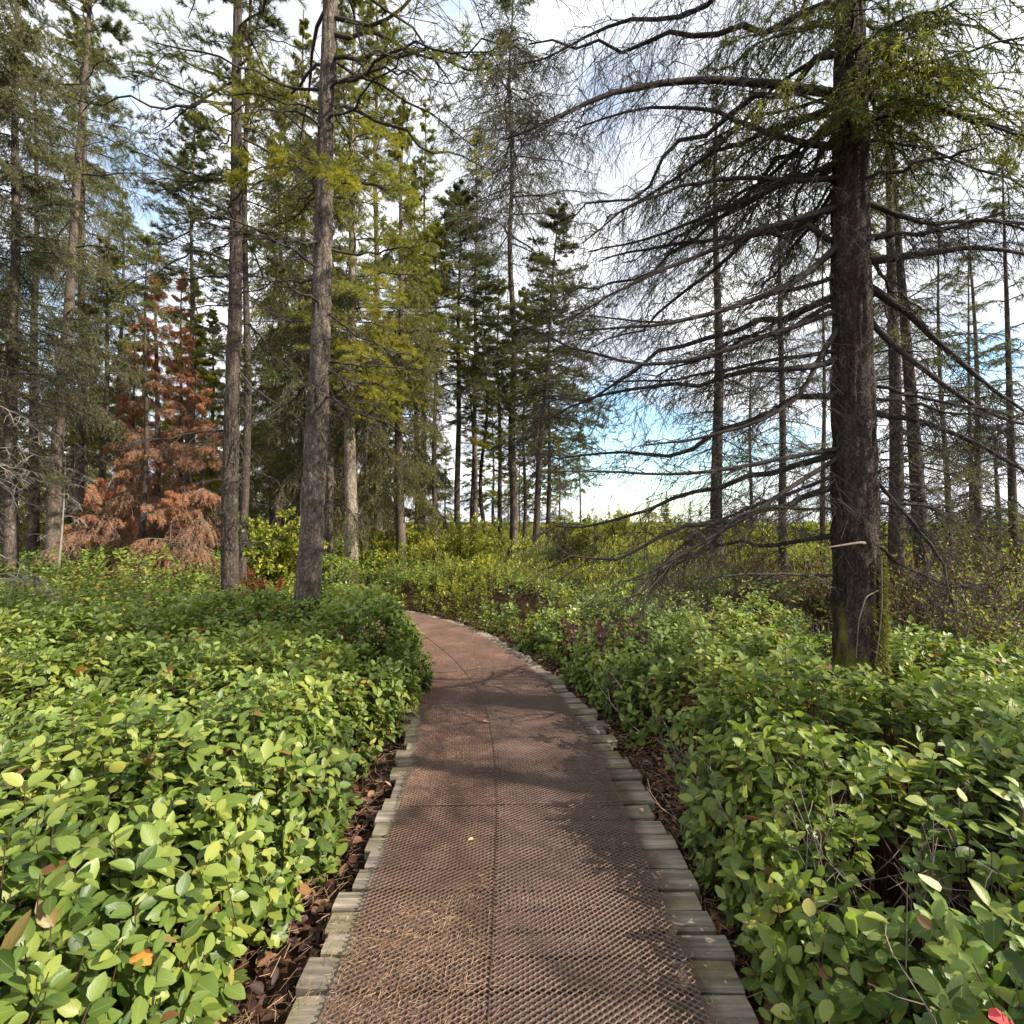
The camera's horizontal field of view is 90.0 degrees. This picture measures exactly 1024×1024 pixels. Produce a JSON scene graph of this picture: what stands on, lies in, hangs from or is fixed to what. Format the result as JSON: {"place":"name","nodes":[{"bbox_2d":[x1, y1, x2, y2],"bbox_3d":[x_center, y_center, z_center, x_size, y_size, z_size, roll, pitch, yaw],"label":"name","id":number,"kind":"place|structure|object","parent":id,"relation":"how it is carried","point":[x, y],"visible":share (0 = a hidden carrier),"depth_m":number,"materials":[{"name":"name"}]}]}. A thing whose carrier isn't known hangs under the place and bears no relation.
{"place":"outdoors","nodes":[
{"label":"outdoors","id":0,"kind":"place"},
{"bbox_2d":[0,522,1023,1023],"bbox_3d":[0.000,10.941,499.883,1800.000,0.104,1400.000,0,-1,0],"label":"ground","id":1,"kind":"structure","parent":0,"point":[288,968],"depth_m":3.05,"materials":[{"name":"soil"}]},
{"bbox_2d":[0,406,74,612],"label":"dead sapling","id":2,"kind":"object","parent":1,"relation":"on","point":[17,574],"visible":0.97,"depth_m":6.25,"materials":[{"name":"grey plant"}]},
{"bbox_2d":[0,0,108,534],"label":"conifer","id":3,"kind":"object","parent":1,"relation":"on","point":[9,236],"visible":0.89,"depth_m":9.90,"materials":[{"name":"green plant"}]},
{"bbox_2d":[28,454,97,589],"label":"dead sapling","id":4,"kind":"object","parent":1,"relation":"on","point":[61,538],"visible":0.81,"depth_m":11.53,"materials":[{"name":"brown plant"}]},
{"bbox_2d":[18,301,120,566],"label":"conifer","id":5,"kind":"object","parent":1,"relation":"on","point":[70,494],"visible":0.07,"depth_m":19.46,"materials":[{"name":"green plant"}]},
{"bbox_2d":[0,62,141,581],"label":"pine tree","id":6,"kind":"object","parent":1,"relation":"on","point":[33,528],"visible":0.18,"depth_m":14.53,"materials":[{"name":"green plant"}]},
{"bbox_2d":[0,0,150,595],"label":"conifer","id":7,"kind":"object","parent":1,"relation":"on","point":[41,202],"visible":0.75,"depth_m":10.70,"materials":[{"name":"green plant"}]},
{"bbox_2d":[41,345,112,531],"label":"conifer","id":8,"kind":"object","parent":1,"relation":"on","point":[92,475],"visible":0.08,"depth_m":34.27,"materials":[{"name":"green plant"}]},
{"bbox_2d":[0,0,162,570],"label":"conifer","id":9,"kind":"object","parent":1,"relation":"on","point":[79,490],"visible":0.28,"depth_m":16.61,"materials":[{"name":"green plant"}]},
{"bbox_2d":[24,478,148,589],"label":"dead conifer","id":10,"kind":"object","parent":1,"relation":"on","point":[95,495],"visible":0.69,"depth_m":13.00,"materials":[{"name":"brown plant"}]},
{"bbox_2d":[0,0,191,586],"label":"pine tree","id":11,"kind":"object","parent":1,"relation":"on","point":[53,523],"visible":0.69,"depth_m":12.63,"materials":[{"name":"green plant"}]},
{"bbox_2d":[39,230,163,568],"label":"pine tree","id":12,"kind":"object","parent":1,"relation":"on","point":[101,473],"visible":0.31,"depth_m":16.99,"materials":[{"name":"green plant"}]},
{"bbox_2d":[68,183,167,544],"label":"conifer","id":13,"kind":"object","parent":1,"relation":"on","point":[123,272],"visible":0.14,"depth_m":20.57,"materials":[{"name":"green plant"}]},
{"bbox_2d":[89,322,169,577],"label":"dead conifer","id":14,"kind":"object","parent":1,"relation":"on","point":[132,424],"visible":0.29,"depth_m":14.31,"materials":[{"name":"brown plant"}]},
{"bbox_2d":[89,320,179,538],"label":"conifer","id":15,"kind":"object","parent":1,"relation":"on","point":[165,427],"visible":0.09,"depth_m":23.53,"materials":[{"name":"green plant"}]},
{"bbox_2d":[105,233,194,577],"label":"pine tree","id":16,"kind":"object","parent":1,"relation":"on","point":[145,240],"visible":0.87,"depth_m":12.96,"materials":[{"name":"green plant"}]},
{"bbox_2d":[108,253,205,585],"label":"dead conifer","id":17,"kind":"object","parent":1,"relation":"on","point":[155,489],"visible":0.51,"depth_m":13.39,"materials":[{"name":"brown plant"}]},
{"bbox_2d":[101,490,220,595],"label":"dead conifer","id":18,"kind":"object","parent":1,"relation":"on","point":[193,547],"visible":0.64,"depth_m":12.31,"materials":[{"name":"brown plant"}]},
{"bbox_2d":[125,108,229,570],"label":"conifer","id":19,"kind":"object","parent":1,"relation":"on","point":[185,150],"visible":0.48,"depth_m":16.95,"materials":[{"name":"green plant"}]},
{"bbox_2d":[152,268,215,573],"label":"dead conifer","id":20,"kind":"object","parent":1,"relation":"on","point":[185,341],"visible":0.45,"depth_m":14.22,"materials":[{"name":"brown plant"}]},
{"bbox_2d":[145,384,238,587],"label":"dead conifer","id":21,"kind":"object","parent":1,"relation":"on","point":[209,497],"visible":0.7,"depth_m":12.87,"materials":[{"name":"brown plant"}]},
{"bbox_2d":[137,317,250,547],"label":"conifer","id":22,"kind":"object","parent":1,"relation":"on","point":[204,362],"visible":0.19,"depth_m":18.37,"materials":[{"name":"green plant"}]},
{"bbox_2d":[152,279,240,538],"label":"conifer","id":23,"kind":"object","parent":1,"relation":"on","point":[209,369],"visible":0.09,"depth_m":23.48,"materials":[{"name":"green plant"}]},
{"bbox_2d":[29,0,380,633],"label":"pine tree","id":24,"kind":"object","parent":1,"relation":"on","point":[230,523],"visible":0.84,"depth_m":7.57,"materials":[{"name":"green plant"}]},
{"bbox_2d":[176,307,240,565],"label":"conifer","id":25,"kind":"object","parent":1,"relation":"on","point":[206,372],"visible":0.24,"depth_m":19.80,"materials":[{"name":"green plant"}]},
{"bbox_2d":[0,557,435,1023],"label":"leafy shrubs","id":26,"kind":"object","parent":1,"relation":"on","point":[226,892],"visible":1,"depth_m":2.23,"materials":[{"name":"green plant"}]},
{"bbox_2d":[129,949,152,965],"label":"fallen leaf","id":27,"kind":"object","parent":26,"relation":"on","point":[145,955],"visible":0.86,"depth_m":1.40,"materials":[{"name":"orange plant"}]},
{"bbox_2d":[145,0,313,583],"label":"pine tree","id":28,"kind":"object","parent":1,"relation":"on","point":[246,372],"visible":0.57,"depth_m":8.84,"materials":[{"name":"green plant"}]},
{"bbox_2d":[218,343,274,548],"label":"conifer","id":29,"kind":"object","parent":1,"relation":"on","point":[250,491],"visible":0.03,"depth_m":24.03,"materials":[{"name":"green plant"}]},
{"bbox_2d":[230,565,285,622],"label":"brown shrub","id":30,"kind":"object","parent":1,"relation":"on","point":[251,585],"visible":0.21,"depth_m":6.54,"materials":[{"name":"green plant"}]},
{"bbox_2d":[240,324,297,537],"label":"conifer","id":31,"kind":"object","parent":1,"relation":"on","point":[271,511],"visible":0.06,"depth_m":21.52,"materials":[{"name":"green plant"}]},
{"bbox_2d":[202,112,339,541],"bbox_3d":[-8.250,-6.398,18.142,4.575,17.155,4.702,0,-1,0],"label":"conifer","id":32,"kind":"object","parent":1,"relation":"on","point":[253,448],"visible":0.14,"depth_m":17.84,"materials":[{"name":"green plant"}]},
{"bbox_2d":[248,358,293,539],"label":"conifer","id":33,"kind":"object","parent":1,"relation":"on","point":[262,511],"visible":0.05,"depth_m":22.61,"materials":[{"name":"green plant"}]},
{"bbox_2d":[216,507,329,596],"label":"leafy sapling","id":34,"kind":"object","parent":1,"relation":"on","point":[274,563],"visible":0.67,"depth_m":9.10,"materials":[{"name":"green plant"}]},
{"bbox_2d":[219,10,391,536],"bbox_3d":[-6.031,-6.449,15.308,5.198,17.158,4.297,-1,-1,39],"label":"conifer","id":35,"kind":"object","parent":1,"relation":"on","point":[283,459],"visible":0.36,"depth_m":14.87,"materials":[{"name":"green plant"}]},
{"bbox_2d":[256,230,364,550],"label":"conifer","id":36,"kind":"object","parent":1,"relation":"on","point":[336,534],"visible":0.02,"depth_m":18.10,"materials":[{"name":"green plant"}]},
{"bbox_2d":[265,41,395,586],"bbox_3d":[-4.734,-5.486,13.376,3.347,15.158,3.778,0,-1,0],"label":"hemlock tree","id":37,"kind":"object","parent":1,"relation":"on","point":[330,511],"visible":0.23,"depth_m":13.32,"materials":[{"name":"green plant"}]},
{"bbox_2d":[241,0,435,587],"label":"pine tree","id":38,"kind":"object","parent":1,"relation":"on","point":[351,321],"visible":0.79,"depth_m":12.66,"materials":[{"name":"green plant"}]},
{"bbox_2d":[127,0,589,654],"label":"pine tree","id":39,"kind":"object","parent":1,"relation":"on","point":[327,174],"visible":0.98,"depth_m":6.07,"materials":[{"name":"green plant"}]},
{"bbox_2d":[333,525,407,578],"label":"bog bush","id":40,"kind":"object","parent":1,"relation":"on","point":[378,543],"visible":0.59,"depth_m":14.60,"materials":[{"name":"green plant"}]},
{"bbox_2d":[293,0,449,571],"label":"conifer","id":41,"kind":"object","parent":1,"relation":"on","point":[371,8],"visible":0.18,"depth_m":16.53,"materials":[{"name":"green plant"}]},
{"bbox_2d":[360,400,414,562],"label":"conifer","id":42,"kind":"object","parent":1,"relation":"on","point":[406,512],"visible":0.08,"depth_m":20.93,"materials":[{"name":"green plant"}]},
{"bbox_2d":[334,95,455,580],"bbox_3d":[-3.396,-4.963,14.709,3.615,14.153,3.574,0,-1,0],"label":"hemlock tree","id":43,"kind":"object","parent":1,"relation":"on","point":[398,487],"visible":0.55,"depth_m":14.39,"materials":[{"name":"green plant"}]},
{"bbox_2d":[378,519,437,568],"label":"bog bush","id":44,"kind":"object","parent":1,"relation":"on","point":[411,537],"visible":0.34,"depth_m":16.60,"materials":[{"name":"green plant"}]},
{"bbox_2d":[362,160,456,564],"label":"conifer","id":45,"kind":"object","parent":1,"relation":"on","point":[443,477],"visible":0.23,"depth_m":19.98,"materials":[{"name":"green plant"}]},
{"bbox_2d":[385,98,465,558],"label":"conifer","id":46,"kind":"object","parent":1,"relation":"on","point":[429,176],"visible":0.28,"depth_m":23.05,"materials":[{"name":"green plant"}]},
{"bbox_2d":[392,220,496,568],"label":"pine tree","id":47,"kind":"object","parent":1,"relation":"on","point":[436,283],"visible":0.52,"depth_m":18.00,"materials":[{"name":"green plant"}]},
{"bbox_2d":[428,441,462,538],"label":"conifer","id":48,"kind":"object","parent":1,"relation":"on","point":[441,499],"visible":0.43,"depth_m":31.95,"materials":[{"name":"green plant"}]},
{"bbox_2d":[381,177,543,533],"bbox_3d":[-1.848,-5.181,19.061,6.428,14.756,7.056,0,-1,0],"label":"pine tree","id":49,"kind":"object","parent":1,"relation":"on","point":[475,258],"visible":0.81,"depth_m":18.71,"materials":[{"name":"green plant"}]},
{"bbox_2d":[434,511,496,585],"bbox_3d":[-1.178,0.939,13.255,1.659,2.004,1.693,0,-1,0],"label":"bog bush","id":50,"kind":"object","parent":1,"relation":"on","point":[462,547],"visible":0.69,"depth_m":13.13,"materials":[{"name":"green plant"}]},
{"bbox_2d":[434,136,509,532],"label":"conifer","id":51,"kind":"object","parent":1,"relation":"on","point":[475,504],"visible":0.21,"depth_m":27.00,"materials":[{"name":"green plant"}]},
{"bbox_2d":[460,434,487,515],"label":"conifer","id":52,"kind":"object","parent":1,"relation":"on","point":[466,463],"visible":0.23,"depth_m":35.93,"materials":[{"name":"green plant"}]},
{"bbox_2d":[442,318,506,532],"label":"pine tree","id":53,"kind":"object","parent":1,"relation":"on","point":[471,508],"visible":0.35,"depth_m":22.98,"materials":[{"name":"green plant"}]},
{"bbox_2d":[453,515,508,572],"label":"bog bush","id":54,"kind":"object","parent":1,"relation":"on","point":[495,525],"visible":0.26,"depth_m":16.57,"materials":[{"name":"green plant"}]},
{"bbox_2d":[448,274,524,535],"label":"pine tree","id":55,"kind":"object","parent":1,"relation":"on","point":[482,458],"visible":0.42,"depth_m":21.10,"materials":[{"name":"green plant"}]},
{"bbox_2d":[456,273,530,558],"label":"pine tree","id":56,"kind":"object","parent":1,"relation":"on","point":[500,423],"visible":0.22,"depth_m":22.95,"materials":[{"name":"green plant"}]},
{"bbox_2d":[477,403,518,547],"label":"conifer","id":57,"kind":"object","parent":1,"relation":"on","point":[493,492],"visible":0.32,"depth_m":29.93,"materials":[{"name":"green plant"}]},
{"bbox_2d":[0,532,1023,1023],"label":"leafy shrubs","id":58,"kind":"object","parent":1,"relation":"on","point":[968,974],"visible":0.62,"depth_m":2.32,"materials":[{"name":"green plant"}]},
{"bbox_2d":[988,1008,1013,1023],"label":"fallen leaf","id":59,"kind":"object","parent":58,"relation":"on","point":[997,1015],"visible":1,"depth_m":1.16,"materials":[{"name":"red"}]},
{"bbox_2d":[268,603,758,1023],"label":"boardwalk","id":60,"kind":"structure","parent":1,"relation":"on","point":[421,850],"depth_m":2.25,"materials":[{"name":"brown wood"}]},
{"bbox_2d":[294,611,746,1023],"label":"dry needles","id":61,"kind":"object","parent":60,"relation":"on","point":[383,945],"visible":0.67,"depth_m":1.92,"materials":[{"name":"plant"}]},
{"bbox_2d":[502,431,532,542],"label":"conifer","id":62,"kind":"object","parent":1,"relation":"on","point":[529,518],"visible":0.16,"depth_m":33.98,"materials":[{"name":"green plant"}]},
{"bbox_2d":[420,0,621,562],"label":"pine tree","id":63,"kind":"object","parent":1,"relation":"on","point":[511,6],"visible":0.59,"depth_m":19.82,"materials":[{"name":"green plant"}]},
{"bbox_2d":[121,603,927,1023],"bbox_3d":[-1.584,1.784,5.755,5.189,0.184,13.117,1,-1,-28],"label":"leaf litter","id":64,"kind":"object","parent":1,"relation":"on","point":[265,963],"visible":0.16,"depth_m":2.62,"materials":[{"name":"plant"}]},
{"bbox_2d":[489,285,564,556],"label":"pine tree","id":65,"kind":"object","parent":1,"relation":"on","point":[524,474],"visible":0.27,"depth_m":21.99,"materials":[{"name":"green plant"}]},
{"bbox_2d":[516,409,560,514],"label":"conifer","id":66,"kind":"object","parent":1,"relation":"on","point":[553,497],"visible":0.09,"depth_m":29.95,"materials":[{"name":"green plant"}]},
{"bbox_2d":[515,345,574,544],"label":"pine tree","id":67,"kind":"object","parent":1,"relation":"on","point":[545,449],"visible":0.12,"depth_m":23.88,"materials":[{"name":"green plant"}]},
{"bbox_2d":[484,291,608,553],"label":"pine tree","id":68,"kind":"object","parent":1,"relation":"on","point":[548,507],"visible":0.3,"depth_m":20.92,"materials":[{"name":"green plant"}]},
{"bbox_2d":[466,196,630,567],"bbox_3d":[1.291,-4.684,18.697,6.027,13.764,5.235,0,-1,0],"label":"pine tree","id":69,"kind":"object","parent":1,"relation":"on","point":[542,259],"visible":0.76,"depth_m":18.37,"materials":[{"name":"green plant"}]},
{"bbox_2d":[541,423,576,526],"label":"conifer","id":70,"kind":"object","parent":1,"relation":"on","point":[561,511],"visible":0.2,"depth_m":37.95,"materials":[{"name":"green plant"}]},
{"bbox_2d":[544,513,610,589],"bbox_3d":[1.580,0.974,12.631,1.741,1.909,1.437,0,-1,15],"label":"bog bush","id":71,"kind":"object","parent":1,"relation":"on","point":[577,541],"visible":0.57,"depth_m":12.40,"materials":[{"name":"green plant"}]},
{"bbox_2d":[571,425,591,521],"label":"conifer","id":72,"kind":"object","parent":1,"relation":"on","point":[580,487],"visible":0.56,"depth_m":41.97,"materials":[{"name":"green plant"}]},
{"bbox_2d":[555,611,656,671],"bbox_3d":[1.109,1.463,5.597,1.229,0.678,1.073,0,-1,0],"label":"twiggy shrub","id":73,"kind":"object","parent":1,"relation":"on","point":[571,638],"visible":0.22,"depth_m":5.74,"materials":[{"name":"green plant"}]},
{"bbox_2d":[580,508,657,554],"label":"bog bush","id":74,"kind":"object","parent":1,"relation":"on","point":[626,527],"visible":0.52,"depth_m":21.39,"materials":[{"name":"green plant"}]},
{"bbox_2d":[285,520,1023,630],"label":"bog shrubs","id":75,"kind":"object","parent":1,"relation":"on","point":[472,576],"visible":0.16,"depth_m":10.41,"materials":[{"name":"green plant"}]},
{"bbox_2d":[633,542,739,611],"bbox_3d":[3.013,1.187,8.939,1.492,1.352,1.627,0,-1,-14],"label":"bare shrub","id":76,"kind":"object","parent":1,"relation":"on","point":[683,585],"visible":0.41,"depth_m":8.87,"materials":[{"name":"brown plant"}]},
{"bbox_2d":[423,0,1023,758],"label":"spruce tree","id":77,"kind":"object","parent":1,"relation":"on","point":[847,208],"visible":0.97,"depth_m":3.70,"materials":[{"name":"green plant"}]},
{"bbox_2d":[655,85,801,598],"bbox_3d":[4.442,-3.773,11.327,2.780,11.657,3.023,0,-1,0],"label":"bare conifer","id":78,"kind":"object","parent":1,"relation":"on","point":[718,438],"visible":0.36,"depth_m":11.13,"materials":[{"name":"grey plant"}]},
{"bbox_2d":[695,542,785,609],"bbox_3d":[4.199,1.207,9.708,1.653,1.340,1.718,0,-1,0],"label":"bare shrub","id":79,"kind":"object","parent":1,"relation":"on","point":[733,563],"visible":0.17,"depth_m":9.53,"materials":[{"name":"brown plant"}]},
{"bbox_2d":[709,305,778,566],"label":"bare conifer","id":80,"kind":"object","parent":1,"relation":"on","point":[750,446],"visible":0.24,"depth_m":19.00,"materials":[{"name":"grey wood"}]},
{"bbox_2d":[697,514,790,563],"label":"bog bush","id":81,"kind":"object","parent":1,"relation":"on","point":[755,535],"visible":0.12,"depth_m":18.47,"materials":[{"name":"green plant"}]},
{"bbox_2d":[713,548,820,627],"bbox_3d":[4.070,1.210,8.148,1.556,1.276,1.496,-1,-1,31],"label":"bare shrub","id":82,"kind":"object","parent":1,"relation":"on","point":[760,590],"visible":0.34,"depth_m":8.14,"materials":[{"name":"brown plant"}]},
{"bbox_2d":[727,148,831,577],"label":"bare conifer","id":83,"kind":"object","parent":1,"relation":"on","point":[782,432],"visible":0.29,"depth_m":12.49,"materials":[{"name":"grey plant"}]},
{"bbox_2d":[557,581,1023,1023],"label":"bare stems","id":84,"kind":"object","parent":1,"relation":"on","point":[838,870],"visible":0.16,"depth_m":2.08,"materials":[{"name":"brown plant"}]},
{"bbox_2d":[768,562,832,640],"bbox_3d":[4.395,1.209,7.138,1.540,1.240,1.246,1,-1,-30],"label":"bare shrub","id":85,"kind":"object","parent":1,"relation":"on","point":[827,589],"visible":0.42,"depth_m":7.08,"materials":[{"name":"brown plant"}]},
{"bbox_2d":[776,225,831,582],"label":"bare conifer","id":86,"kind":"object","parent":1,"relation":"on","point":[822,528],"visible":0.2,"depth_m":14.02,"materials":[{"name":"grey wood"}]},
{"bbox_2d":[813,177,943,560],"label":"bare conifer","id":87,"kind":"object","parent":1,"relation":"on","point":[884,357],"visible":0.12,"depth_m":10.42,"materials":[{"name":"grey wood"}]},
{"bbox_2d":[782,0,1023,632],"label":"bare conifer","id":88,"kind":"object","parent":1,"relation":"on","point":[895,466],"visible":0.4,"depth_m":7.34,"materials":[{"name":"grey plant"}]},
{"bbox_2d":[805,79,1022,602],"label":"bare conifer","id":89,"kind":"object","parent":1,"relation":"on","point":[917,461],"visible":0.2,"depth_m":7.93,"materials":[{"name":"grey plant"}]},
{"bbox_2d":[826,537,1023,669],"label":"bare shrub","id":90,"kind":"object","parent":1,"relation":"on","point":[910,607],"visible":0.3,"depth_m":5.16,"materials":[{"name":"brown plant"}]},
{"bbox_2d":[881,539,978,643],"bbox_3d":[5.161,1.078,6.586,1.381,1.481,1.369,1,-1,-42],"label":"bare shrub","id":91,"kind":"object","parent":1,"relation":"on","point":[901,585],"visible":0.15,"depth_m":6.43,"materials":[{"name":"brown plant"}]},
{"bbox_2d":[886,206,1018,597],"bbox_3d":[9.435,-2.280,11.061,2.295,8.652,2.252,1,-1,-36],"label":"bare conifer","id":92,"kind":"object","parent":1,"relation":"on","point":[965,539],"visible":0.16,"depth_m":10.97,"materials":[{"name":"grey wood"}]},
{"bbox_2d":[887,567,1023,689],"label":"bare shrub","id":93,"kind":"object","parent":1,"relation":"on","point":[999,625],"visible":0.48,"depth_m":4.80,"materials":[{"name":"brown plant"}]},
{"bbox_2d":[906,525,1023,659],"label":"bare shrub","id":94,"kind":"object","parent":1,"relation":"on","point":[1011,591],"visible":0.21,"depth_m":5.60,"materials":[{"name":"brown plant"}]},
{"bbox_2d":[925,148,1023,616],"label":"bare conifer","id":95,"kind":"object","parent":1,"relation":"on","point":[1008,362],"visible":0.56,"depth_m":8.63,"materials":[{"name":"grey wood"}]},
{"bbox_2d":[925,206,1023,608],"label":"bare conifer","id":96,"kind":"object","parent":1,"relation":"on","point":[975,348],"visible":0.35,"depth_m":9.29,"materials":[{"name":"grey plant"}]},
{"bbox_2d":[926,253,1023,548],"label":"bare conifer","id":97,"kind":"object","parent":1,"relation":"on","point":[969,323],"visible":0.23,"depth_m":13.54,"materials":[{"name":"grey wood"}]},
{"bbox_2d":[937,523,1023,631],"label":"bare shrub","id":98,"kind":"object","parent":1,"relation":"on","point":[1000,563],"visible":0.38,"depth_m":7.20,"materials":[{"name":"brown plant"}]},
{"bbox_2d":[957,430,1023,605],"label":"snag","id":99,"kind":"object","parent":1,"relation":"on","point":[997,491],"visible":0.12,"depth_m":9.97,"materials":[{"name":"grey plant"}]},
{"bbox_2d":[0,0,1023,521],"label":"sky","id":100,"kind":"structure","parent":0,"point":[291,11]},
{"bbox_2d":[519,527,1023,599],"bbox_3d":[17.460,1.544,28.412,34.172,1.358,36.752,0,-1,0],"label":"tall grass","id":101,"kind":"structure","parent":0,"point":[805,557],"depth_m":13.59,"materials":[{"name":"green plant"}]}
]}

